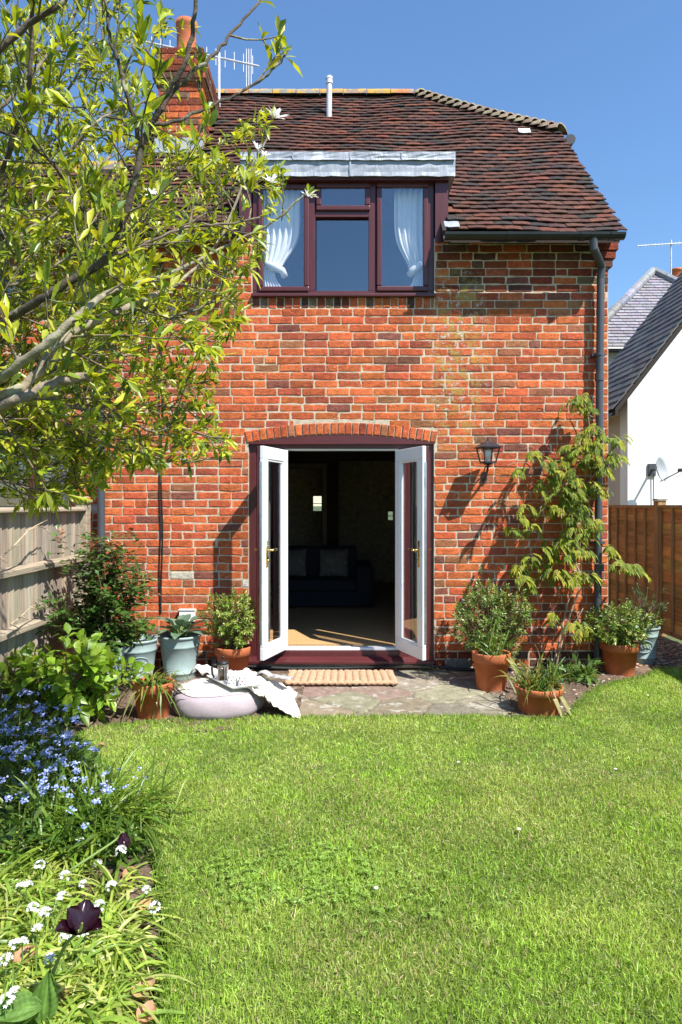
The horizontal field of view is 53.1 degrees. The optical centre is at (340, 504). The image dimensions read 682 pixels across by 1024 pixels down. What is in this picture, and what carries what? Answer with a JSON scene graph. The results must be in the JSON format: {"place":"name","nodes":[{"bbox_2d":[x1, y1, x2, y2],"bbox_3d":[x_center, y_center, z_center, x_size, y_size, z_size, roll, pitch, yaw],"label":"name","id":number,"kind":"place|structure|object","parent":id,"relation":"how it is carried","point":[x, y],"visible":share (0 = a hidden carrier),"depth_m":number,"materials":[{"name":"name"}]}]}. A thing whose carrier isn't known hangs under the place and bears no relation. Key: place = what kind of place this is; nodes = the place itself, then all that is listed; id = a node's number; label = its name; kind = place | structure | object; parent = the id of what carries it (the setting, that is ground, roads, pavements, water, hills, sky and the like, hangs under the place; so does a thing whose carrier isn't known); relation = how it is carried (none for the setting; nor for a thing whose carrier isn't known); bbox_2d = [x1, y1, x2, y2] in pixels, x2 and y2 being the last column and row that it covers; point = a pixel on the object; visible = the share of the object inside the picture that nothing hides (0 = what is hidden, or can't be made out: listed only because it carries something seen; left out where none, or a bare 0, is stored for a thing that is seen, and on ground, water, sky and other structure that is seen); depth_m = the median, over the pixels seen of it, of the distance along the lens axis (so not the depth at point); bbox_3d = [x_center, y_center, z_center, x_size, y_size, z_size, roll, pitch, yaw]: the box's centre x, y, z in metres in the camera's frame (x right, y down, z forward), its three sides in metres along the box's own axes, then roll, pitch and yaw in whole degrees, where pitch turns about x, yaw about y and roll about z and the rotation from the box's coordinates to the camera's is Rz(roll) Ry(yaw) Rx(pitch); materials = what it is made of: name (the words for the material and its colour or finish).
{"place":"outdoors","nodes":[
{"label":"outdoors","id":0,"kind":"place"},
{"bbox_2d":[0,161,121,674],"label":"terraced house","id":1,"kind":"structure","parent":0,"point":[108,167],"depth_m":6.42,"materials":[{"name":"brick"}]},
{"bbox_2d":[28,443,76,506],"bbox_3d":[-2.916,-0.015,6.475,0.867,1.230,0.070,0,0,0],"label":"window","id":2,"kind":"structure","parent":1,"relation":"in","point":[32,477],"depth_m":6.44,"materials":[{"name":"plastic"}]},
{"bbox_2d":[124,613,155,641],"bbox_3d":[-1.824,1.078,5.933,0.394,0.269,0.336,0,0,0],"label":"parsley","id":3,"kind":"object","parent":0,"point":[136,620],"visible":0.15,"depth_m":5.92,"materials":[{"name":"green plant"}]},
{"bbox_2d":[0,668,303,1023],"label":"flower bed","id":4,"kind":"object","parent":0,"point":[118,716],"visible":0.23,"depth_m":4.61,"materials":[{"name":"soil"}]},
{"bbox_2d":[0,951,13,993],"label":"garlic flower","id":5,"kind":"object","parent":4,"relation":"on","point":[7,958],"visible":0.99,"depth_m":2.02,"materials":[{"name":"white plant"}]},
{"bbox_2d":[0,992,13,1023],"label":"garlic flower","id":6,"kind":"object","parent":4,"relation":"on","point":[9,1001],"visible":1,"depth_m":1.88,"materials":[{"name":"white plant"}]},
{"bbox_2d":[8,938,20,986],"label":"garlic flower","id":7,"kind":"object","parent":4,"relation":"on","point":[14,941],"visible":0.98,"depth_m":2.08,"materials":[{"name":"white plant"}]},
{"bbox_2d":[9,985,19,1023],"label":"garlic flower","id":8,"kind":"object","parent":4,"relation":"on","point":[14,989],"visible":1,"depth_m":1.90,"materials":[{"name":"white plant"}]},
{"bbox_2d":[6,936,28,992],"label":"garlic flower","id":9,"kind":"object","parent":4,"relation":"on","point":[22,938],"visible":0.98,"depth_m":2.10,"materials":[{"name":"white plant"}]},
{"bbox_2d":[11,881,25,916],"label":"garlic flower","id":10,"kind":"object","parent":4,"relation":"on","point":[21,884],"visible":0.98,"depth_m":2.50,"materials":[{"name":"white plant"}]},
{"bbox_2d":[24,880,37,908],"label":"garlic flower","id":11,"kind":"object","parent":4,"relation":"on","point":[27,882],"visible":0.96,"depth_m":2.52,"materials":[{"name":"white plant"}]},
{"bbox_2d":[26,902,38,943],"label":"garlic flower","id":12,"kind":"object","parent":4,"relation":"on","point":[30,907],"visible":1,"depth_m":2.35,"materials":[{"name":"white plant"}]},
{"bbox_2d":[31,923,43,975],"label":"garlic flower","id":13,"kind":"object","parent":4,"relation":"on","point":[38,926],"visible":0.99,"depth_m":2.20,"materials":[{"name":"white plant"}]},
{"bbox_2d":[34,860,45,889],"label":"garlic flower","id":14,"kind":"object","parent":4,"relation":"on","point":[39,866],"visible":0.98,"depth_m":2.70,"materials":[{"name":"white plant"}]},
{"bbox_2d":[37,906,50,951],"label":"garlic flower","id":15,"kind":"object","parent":4,"relation":"on","point":[44,909],"visible":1,"depth_m":2.30,"materials":[{"name":"white plant"}]},
{"bbox_2d":[43,952,54,970],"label":"garlic flower","id":16,"kind":"object","parent":4,"relation":"on","point":[49,955],"visible":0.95,"depth_m":2.05,"materials":[{"name":"blue plant"}]},
{"bbox_2d":[0,899,101,1023],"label":"tulip","id":17,"kind":"object","parent":4,"relation":"on","point":[39,1004],"visible":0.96,"depth_m":1.93,"materials":[{"name":"green plant"}]},
{"bbox_2d":[51,891,67,934],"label":"garlic flower","id":18,"kind":"object","parent":4,"relation":"on","point":[60,897],"visible":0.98,"depth_m":2.45,"materials":[{"name":"white plant"}]},
{"bbox_2d":[54,933,70,975],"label":"garlic flower","id":19,"kind":"object","parent":4,"relation":"on","point":[65,936],"visible":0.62,"depth_m":2.15,"materials":[{"name":"white plant"}]},
{"bbox_2d":[56,870,69,896],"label":"garlic flower","id":20,"kind":"object","parent":4,"relation":"on","point":[65,872],"visible":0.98,"depth_m":2.60,"materials":[{"name":"white plant"}]},
{"bbox_2d":[0,685,148,828],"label":"forget me nots","id":21,"kind":"object","parent":4,"relation":"on","point":[106,789],"visible":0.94,"depth_m":3.45,"materials":[{"name":"blue plant"}]},
{"bbox_2d":[0,622,154,726],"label":"hydrangea","id":22,"kind":"object","parent":4,"relation":"on","point":[35,673],"visible":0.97,"depth_m":4.78,"materials":[{"name":"green plant"}]},
{"bbox_2d":[66,930,88,972],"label":"garlic flower","id":23,"kind":"object","parent":4,"relation":"on","point":[83,935],"visible":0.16,"depth_m":2.20,"materials":[{"name":"green plant"}]},
{"bbox_2d":[0,687,160,875],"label":"forget me not","id":24,"kind":"object","parent":4,"relation":"on","point":[36,746],"depth_m":3.55,"materials":[{"name":"green plant"}]},
{"bbox_2d":[75,879,86,897],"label":"garlic flower","id":25,"kind":"object","parent":4,"relation":"on","point":[83,881],"visible":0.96,"depth_m":2.65,"materials":[{"name":"white plant"}]},
{"bbox_2d":[87,859,102,877],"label":"garlic flower","id":26,"kind":"object","parent":4,"relation":"on","point":[100,861],"visible":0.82,"depth_m":2.80,"materials":[{"name":"white plant"}]},
{"bbox_2d":[35,525,161,661],"bbox_3d":[-1.914,0.854,5.588,0.968,1.400,0.978,0,0,0],"label":"rose bush","id":27,"kind":"object","parent":4,"relation":"on","point":[102,610],"visible":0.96,"depth_m":5.51,"materials":[{"name":"green plant"}]},
{"bbox_2d":[0,520,51,562],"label":"dead branch","id":28,"kind":"object","parent":27,"relation":"on","point":[18,541],"visible":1,"depth_m":4.76,"materials":[{"name":"beige wood"}]},
{"bbox_2d":[10,603,46,629],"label":"dead branch","id":29,"kind":"object","parent":27,"relation":"attached to","point":[14,621],"visible":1,"depth_m":4.87,"materials":[{"name":"beige wood"}]},
{"bbox_2d":[94,899,104,939],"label":"garlic flower","id":30,"kind":"object","parent":4,"relation":"on","point":[98,903],"visible":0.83,"depth_m":2.30,"materials":[{"name":"white plant"}]},
{"bbox_2d":[69,830,129,870],"bbox_3d":[-0.976,1.412,2.777,0.238,0.098,0.059,0,0,-40],"label":"tulip","id":31,"kind":"object","parent":4,"relation":"on","point":[123,838],"visible":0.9,"depth_m":2.82,"materials":[{"name":"green plant"}]},
{"bbox_2d":[0,827,203,1023],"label":"wild garlic leaves","id":32,"kind":"object","parent":4,"relation":"on","point":[97,956],"visible":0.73,"depth_m":2.33,"materials":[{"name":"green plant"}]},
{"bbox_2d":[11,945,34,962],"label":"dead leaf","id":33,"kind":"object","parent":32,"relation":"on","point":[18,955],"visible":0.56,"depth_m":2.26,"materials":[{"name":"brown plant"}]},
{"bbox_2d":[58,989,68,1001],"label":"dead leaf","id":34,"kind":"object","parent":32,"relation":"on","point":[61,995],"visible":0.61,"depth_m":2.08,"materials":[{"name":"brown plant"}]},
{"bbox_2d":[136,898,150,909],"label":"dead leaf","id":35,"kind":"object","parent":32,"relation":"on","point":[147,902],"visible":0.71,"depth_m":2.59,"materials":[{"name":"brown plant"}]},
{"bbox_2d":[136,1000,155,1023],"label":"dead leaf","id":36,"kind":"object","parent":32,"relation":"on","point":[149,1005],"visible":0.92,"depth_m":2.03,"materials":[{"name":"beige plant"}]},
{"bbox_2d":[106,880,117,895],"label":"garlic flower","id":37,"kind":"object","parent":4,"relation":"on","point":[113,883],"visible":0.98,"depth_m":2.62,"materials":[{"name":"white plant"}]},
{"bbox_2d":[101,645,125,694],"bbox_3d":[-1.940,1.350,5.561,0.370,0.400,0.370,0,0,0],"label":"glazed planter","id":38,"kind":"object","parent":4,"relation":"on","point":[115,667],"visible":0.12,"depth_m":5.50,"materials":[{"name":"blue ceramic"}]},
{"bbox_2d":[90,622,133,648],"bbox_3d":[-1.871,1.081,5.571,0.347,0.261,0.336,0,0,41],"label":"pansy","id":39,"kind":"object","parent":38,"relation":"in","point":[119,637],"visible":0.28,"depth_m":5.53,"materials":[{"name":"green plant"}]},
{"bbox_2d":[0,740,227,913],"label":"daylily clump","id":40,"kind":"object","parent":4,"relation":"on","point":[129,806],"visible":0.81,"depth_m":3.14,"materials":[{"name":"green plant"}]},
{"bbox_2d":[112,845,126,877],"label":"garlic flower","id":41,"kind":"object","parent":4,"relation":"on","point":[120,848],"visible":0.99,"depth_m":2.75,"materials":[{"name":"white plant"}]},
{"bbox_2d":[122,866,135,878],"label":"dead leaf","id":42,"kind":"object","parent":4,"relation":"on","point":[125,872],"visible":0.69,"depth_m":2.80,"materials":[{"name":"brown plant"}]},
{"bbox_2d":[121,634,158,685],"bbox_3d":[-1.770,1.353,5.921,0.370,0.395,0.370,0,0,0],"label":"glazed planter","id":43,"kind":"object","parent":4,"relation":"on","point":[145,653],"visible":0.41,"depth_m":5.80,"materials":[{"name":"blue ceramic"}]},
{"bbox_2d":[131,986,149,999],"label":"dead leaf","id":44,"kind":"object","parent":4,"relation":"on","point":[140,993],"visible":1,"depth_m":2.11,"materials":[{"name":"brown plant"}]},
{"bbox_2d":[142,885,150,899],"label":"garlic flower","id":45,"kind":"object","parent":4,"relation":"on","point":[144,887],"visible":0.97,"depth_m":2.60,"materials":[{"name":"white plant"}]},
{"bbox_2d":[138,978,154,990],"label":"dead leaf","id":46,"kind":"object","parent":4,"relation":"on","point":[151,981],"visible":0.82,"depth_m":2.16,"materials":[{"name":"brown plant"}]},
{"bbox_2d":[132,676,173,719],"bbox_3d":[-1.371,1.419,4.991,0.300,0.262,0.300,0,0,0],"label":"terracotta pot","id":47,"kind":"object","parent":4,"relation":"on","point":[149,708],"visible":0.75,"depth_m":4.88,"materials":[{"name":"ceramic"}]},
{"bbox_2d":[89,667,200,723],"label":"daffodil leaves","id":48,"kind":"object","parent":47,"relation":"in","point":[153,681],"visible":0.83,"depth_m":4.90,"materials":[{"name":"green plant"}]},
{"bbox_2d":[148,900,160,928],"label":"garlic flower","id":49,"kind":"object","parent":4,"relation":"on","point":[154,902],"visible":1,"depth_m":2.44,"materials":[{"name":"white plant"}]},
{"bbox_2d":[0,0,318,523],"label":"magnolia tree","id":50,"kind":"object","parent":4,"relation":"on","point":[42,387],"visible":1,"depth_m":2.39,"materials":[{"name":"green plant"}]},
{"bbox_2d":[215,643,250,670],"bbox_3d":[-0.955,1.400,6.051,0.320,0.300,0.320,0,0,0],"label":"terracotta pot","id":51,"kind":"object","parent":4,"relation":"on","point":[238,658],"visible":0.69,"depth_m":5.93,"materials":[{"name":"ceramic"}]},
{"bbox_2d":[195,584,256,648],"bbox_3d":[-0.951,1.006,6.051,0.504,0.612,0.506,0,0,24],"label":"hebe bush","id":52,"kind":"object","parent":51,"relation":"on","point":[231,632],"visible":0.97,"depth_m":5.96,"materials":[{"name":"green plant"}]},
{"bbox_2d":[0,0,681,505],"label":"sky","id":53,"kind":"structure","parent":0,"point":[609,71],"materials":[{"name":"blue"}]},
{"bbox_2d":[2,506,681,1023],"bbox_3d":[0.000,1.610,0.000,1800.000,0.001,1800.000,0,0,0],"label":"ground","id":54,"kind":"structure","parent":0,"point":[318,508],"depth_m":2.88,"materials":[{"name":"green plant"}]},
{"bbox_2d":[0,500,92,715],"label":"board fence","id":55,"kind":"object","parent":54,"relation":"on","point":[31,571],"visible":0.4,"depth_m":5.32,"materials":[{"name":"brown wood"}]},
{"bbox_2d":[163,815,511,978],"bbox_3d":[-0.144,1.509,2.841,1.198,0.012,1.197,0,0,-30],"label":"clover","id":56,"kind":"object","parent":54,"relation":"on","point":[301,901],"visible":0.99,"depth_m":2.73,"materials":[{"name":"green plant"}]},
{"bbox_2d":[79,16,627,670],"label":"brick house","id":57,"kind":"structure","parent":54,"relation":"on","point":[357,376],"depth_m":6.42,"materials":[{"name":"brick"}]},
{"bbox_2d":[159,255,162,612],"bbox_3d":[-1.689,-0.670,6.409,0.042,3.360,0.012,0,0,0],"label":"wall cable","id":58,"kind":"object","parent":57,"relation":"attached to","point":[159,507],"depth_m":6.41,"materials":[{"name":"black plastic"}]},
{"bbox_2d":[142,36,258,98],"bbox_3d":[-1.789,-5.040,8.620,1.512,1.791,0.034,0,0,0],"label":"television aerial","id":59,"kind":"object","parent":57,"relation":"attached to","point":[218,57],"visible":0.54,"depth_m":8.61,"materials":[{"name":"silver metal"}]},
{"bbox_2d":[254,446,287,660],"bbox_3d":[-0.618,0.420,6.192,0.196,1.871,0.544,0,0,19],"label":"door","id":60,"kind":"structure","parent":57,"relation":"in","point":[265,650],"depth_m":6.01,"materials":[{"name":"white plastic"}]},
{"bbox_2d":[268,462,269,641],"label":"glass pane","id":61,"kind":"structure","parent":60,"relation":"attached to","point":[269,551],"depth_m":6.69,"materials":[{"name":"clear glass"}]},
{"bbox_2d":[263,190,300,285],"bbox_3d":[-0.573,-2.515,6.550,0.372,1.051,0.109,0,0,0],"label":"curtain","id":62,"kind":"object","parent":57,"relation":"hanging from","point":[283,235],"visible":0.73,"depth_m":6.57,"materials":[{"name":"white fabric"}]},
{"bbox_2d":[270,546,373,606],"bbox_3d":[-0.745,0.960,9.365,2.350,0.760,0.870,0,0,0],"label":"sofa","id":63,"kind":"object","parent":57,"relation":"on","point":[354,587],"visible":0.45,"depth_m":8.95,"materials":[{"name":"black fabric"}]},
{"bbox_2d":[288,549,306,575],"bbox_3d":[-0.680,0.800,9.450,0.403,0.381,0.214,0,0,0],"label":"cushion","id":64,"kind":"object","parent":63,"relation":"on","point":[296,562],"visible":0.69,"depth_m":9.39,"materials":[{"name":"grey fabric"}]},
{"bbox_2d":[319,549,347,575],"bbox_3d":[-0.100,0.800,9.450,0.403,0.381,0.214,0,0,0],"label":"cushion","id":65,"kind":"object","parent":63,"relation":"on","point":[333,562],"visible":0.99,"depth_m":9.39,"materials":[{"name":"grey fabric"}]},
{"bbox_2d":[251,183,434,297],"bbox_3d":[0.020,-2.510,6.453,1.725,1.120,0.155,0,0,0],"label":"dormer window","id":66,"kind":"structure","parent":57,"relation":"in","point":[367,211],"depth_m":6.44,"materials":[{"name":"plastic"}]},
{"bbox_2d":[394,189,422,285],"bbox_3d":[0.664,-2.515,6.550,0.304,1.051,0.108,0,0,0],"label":"curtain","id":67,"kind":"object","parent":57,"relation":"hanging from","point":[408,216],"visible":0.87,"depth_m":6.57,"materials":[{"name":"white fabric"}]},
{"bbox_2d":[395,446,431,660],"bbox_3d":[0.641,0.420,6.197,0.196,1.871,0.544,0,0,-22],"label":"door","id":68,"kind":"structure","parent":57,"relation":"in","point":[419,649],"depth_m":6.02,"materials":[{"name":"white plastic"}]},
{"bbox_2d":[410,462,416,638],"bbox_3d":[0.734,0.395,6.840,0.186,1.890,0.048,0,0,0],"label":"glass pane","id":69,"kind":"object","parent":68,"relation":"attached to","point":[413,554],"visible":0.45,"depth_m":6.84,"materials":[{"name":"clear glass"}]},
{"bbox_2d":[474,437,502,483],"bbox_3d":[1.323,-0.405,6.258,0.198,0.420,0.317,0,0,-12],"label":"wall lantern","id":70,"kind":"object","parent":57,"relation":"attached to","point":[487,447],"depth_m":6.18,"materials":[{"name":"black paint"}]},
{"bbox_2d":[608,272,681,504],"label":"white house","id":71,"kind":"structure","parent":54,"relation":"on","point":[645,390],"depth_m":11.00,"materials":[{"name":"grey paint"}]},
{"bbox_2d":[648,456,681,504],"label":"satellite dish","id":72,"kind":"object","parent":71,"relation":"attached to","point":[660,467],"visible":0.99,"depth_m":10.65,"materials":[{"name":"grey metal"}]},
{"bbox_2d":[608,499,681,640],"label":"panel fence","id":73,"kind":"object","parent":54,"relation":"on","point":[647,539],"visible":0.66,"depth_m":8.33,"materials":[{"name":"brown wood"}]},
{"bbox_2d":[608,267,681,365],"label":"slate house","id":74,"kind":"structure","parent":54,"relation":"on","point":[631,308],"depth_m":19.07,"materials":[{"name":"grey"}]},
{"bbox_2d":[637,240,681,274],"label":"television aerial","id":75,"kind":"object","parent":74,"relation":"attached to","point":[658,244],"visible":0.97,"depth_m":22.50,"materials":[{"name":"silver metal"}]},
{"bbox_2d":[165,669,519,718],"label":"patio","id":76,"kind":"structure","parent":0,"point":[429,692],"depth_m":5.47,"materials":[{"name":"stone"}]},
{"bbox_2d":[158,630,201,680],"bbox_3d":[-1.440,1.353,6.101,0.386,0.395,0.386,0,0,0],"label":"glazed planter","id":77,"kind":"object","parent":76,"relation":"on","point":[180,655],"visible":0.84,"depth_m":5.97,"materials":[{"name":"blue ceramic"}]},
{"bbox_2d":[154,614,209,639],"bbox_3d":[-1.437,1.093,6.104,0.457,0.205,0.523,0,0,-33],"label":"hosta","id":78,"kind":"object","parent":77,"relation":"on","point":[183,622],"visible":0.88,"depth_m":6.07,"materials":[{"name":"green plant"}]},
{"bbox_2d":[172,676,264,720],"bbox_3d":[-0.926,1.448,5.162,0.691,0.196,0.668,0,0,0],"label":"pouf","id":79,"kind":"object","parent":76,"relation":"on","point":[207,698],"visible":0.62,"depth_m":4.90,"materials":[{"name":"white fabric"}]},
{"bbox_2d":[189,664,300,718],"bbox_3d":[-0.748,1.399,5.156,0.910,0.288,0.553,0,0,0],"label":"throw blanket","id":80,"kind":"object","parent":79,"relation":"on","point":[280,696],"visible":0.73,"depth_m":5.13,"materials":[{"name":"white fabric"}]},
{"bbox_2d":[207,672,261,688],"bbox_3d":[-0.804,1.320,5.116,0.352,0.018,0.422,0,0,-19],"label":"tray","id":81,"kind":"object","parent":80,"relation":"on","point":[257,682],"visible":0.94,"depth_m":5.08,"materials":[{"name":"white ceramic"}]},
{"bbox_2d":[211,656,228,682],"bbox_3d":[-0.908,1.226,5.120,0.134,0.190,0.088,0,0,0],"label":"coffee press","id":82,"kind":"object","parent":81,"relation":"on","point":[221,675],"visible":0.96,"depth_m":5.10,"materials":[{"name":"clear glass"}]},
{"bbox_2d":[227,673,237,685],"bbox_3d":[-0.791,1.280,5.011,0.094,0.083,0.078,0,0,0],"label":"mug","id":83,"kind":"object","parent":81,"relation":"on","point":[232,680],"visible":0.94,"depth_m":4.98,"materials":[{"name":"white ceramic"}]},
{"bbox_2d":[238,673,249,686],"bbox_3d":[-0.712,1.280,4.992,0.082,0.083,0.092,0,0,0],"label":"mug","id":84,"kind":"object","parent":81,"relation":"on","point":[243,679],"visible":1,"depth_m":4.96,"materials":[{"name":"white ceramic"}]},
{"bbox_2d":[256,670,292,679],"bbox_3d":[-0.516,1.321,5.324,0.314,0.054,0.103,0,0,23],"label":"magazine","id":85,"kind":"object","parent":80,"relation":"on","point":[268,673],"visible":1,"depth_m":5.30,"materials":[{"name":"paper"}]},
{"bbox_2d":[284,669,397,685],"bbox_3d":[-0.001,1.516,6.000,0.982,0.055,0.428,0,0,0],"label":"doormat","id":86,"kind":"object","parent":76,"relation":"on","point":[344,677],"visible":0.99,"depth_m":5.91,"materials":[{"name":"beige wicker"}]},
{"bbox_2d":[248,664,523,670],"bbox_3d":[0.275,1.502,6.341,2.852,0.082,0.071,0,0,0],"label":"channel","id":87,"kind":"object","parent":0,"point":[353,667],"visible":0.73,"depth_m":6.34,"materials":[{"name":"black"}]},
{"bbox_2d":[490,668,652,717],"bbox_3d":[2.102,1.540,5.647,1.764,0.052,1.494,0,0,0],"label":"wall border","id":88,"kind":"object","parent":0,"point":[571,697],"depth_m":5.68,"materials":[{"name":"soil"}]},
{"bbox_2d":[472,649,510,692],"bbox_3d":[1.262,1.393,5.741,0.320,0.315,0.320,0,0,0],"label":"terracotta pot","id":89,"kind":"object","parent":88,"relation":"on","point":[487,669],"visible":0.84,"depth_m":5.62,"materials":[{"name":"ceramic"}]},
{"bbox_2d":[464,614,522,679],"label":"daffodil leaves","id":90,"kind":"object","parent":89,"relation":"in","point":[488,648],"visible":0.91,"depth_m":5.69,"materials":[{"name":"green plant"}]},
{"bbox_2d":[451,566,537,666],"bbox_3d":[1.341,1.057,6.003,0.808,1.031,0.637,0,0,0],"label":"hebe bush","id":91,"kind":"object","parent":89,"relation":"in","point":[492,602],"visible":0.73,"depth_m":5.92,"materials":[{"name":"green plant"}]},
{"bbox_2d":[514,680,563,716],"bbox_3d":[1.484,1.452,5.120,0.364,0.195,0.364,0,0,0],"label":"terracotta pot","id":92,"kind":"object","parent":88,"relation":"on","point":[539,703],"visible":0.52,"depth_m":4.98,"materials":[{"name":"ceramic"}]},
{"bbox_2d":[495,654,579,717],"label":"daffodil leaves","id":93,"kind":"object","parent":92,"relation":"in","point":[541,683],"visible":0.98,"depth_m":5.06,"materials":[{"name":"green plant"}]},
{"bbox_2d":[533,653,603,686],"bbox_3d":[2.012,1.421,6.084,0.698,0.261,0.760,0,0,0],"label":"iris clump","id":94,"kind":"object","parent":88,"relation":"on","point":[560,672],"visible":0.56,"depth_m":6.02,"materials":[{"name":"green plant"}]},
{"bbox_2d":[503,393,650,668],"bbox_3d":[2.135,0.236,6.147,1.337,2.509,0.453,0,0,0],"label":"wisteria","id":95,"kind":"object","parent":88,"relation":"on","point":[573,501],"visible":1,"depth_m":6.08,"materials":[{"name":"green plant"}]},
{"bbox_2d":[554,653,603,685],"bbox_3d":[2.123,1.495,5.996,0.406,0.369,0.418,0,0,41],"label":"foxglove rosette","id":96,"kind":"object","parent":88,"relation":"on","point":[583,673],"visible":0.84,"depth_m":5.98,"materials":[{"name":"green plant"}]},
{"bbox_2d":[599,640,639,676],"bbox_3d":[2.546,1.400,6.241,0.344,0.300,0.344,0,0,0],"label":"terracotta pot","id":97,"kind":"object","parent":88,"relation":"on","point":[621,660],"visible":0.77,"depth_m":6.12,"materials":[{"name":"ceramic"}]},
{"bbox_2d":[580,599,664,652],"bbox_3d":[2.485,1.103,6.234,0.735,0.494,0.556,0,0,0],"label":"euonymus bush","id":98,"kind":"object","parent":97,"relation":"in","point":[609,629],"visible":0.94,"depth_m":6.09,"materials":[{"name":"green plant"}]},
{"bbox_2d":[635,636,681,671],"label":"gravel path","id":99,"kind":"structure","parent":0,"point":[642,668],"depth_m":6.85,"materials":[{"name":"beige gravel"}]},
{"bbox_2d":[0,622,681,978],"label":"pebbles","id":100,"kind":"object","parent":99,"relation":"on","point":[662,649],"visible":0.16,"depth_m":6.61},
{"bbox_2d":[632,625,660,664],"bbox_3d":[2.970,1.370,6.721,0.320,0.360,0.320,0,0,0],"label":"glazed planter","id":101,"kind":"object","parent":99,"relation":"on","point":[646,655],"visible":0.4,"depth_m":6.61,"materials":[{"name":"blue ceramic"}]},
{"bbox_2d":[619,581,668,630],"bbox_3d":[2.937,0.994,6.631,0.453,0.516,0.381,0,0,0],"label":"rosemary bush","id":102,"kind":"object","parent":101,"relation":"on","point":[652,606],"visible":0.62,"depth_m":6.61,"materials":[{"name":"green plant"}]}
]}

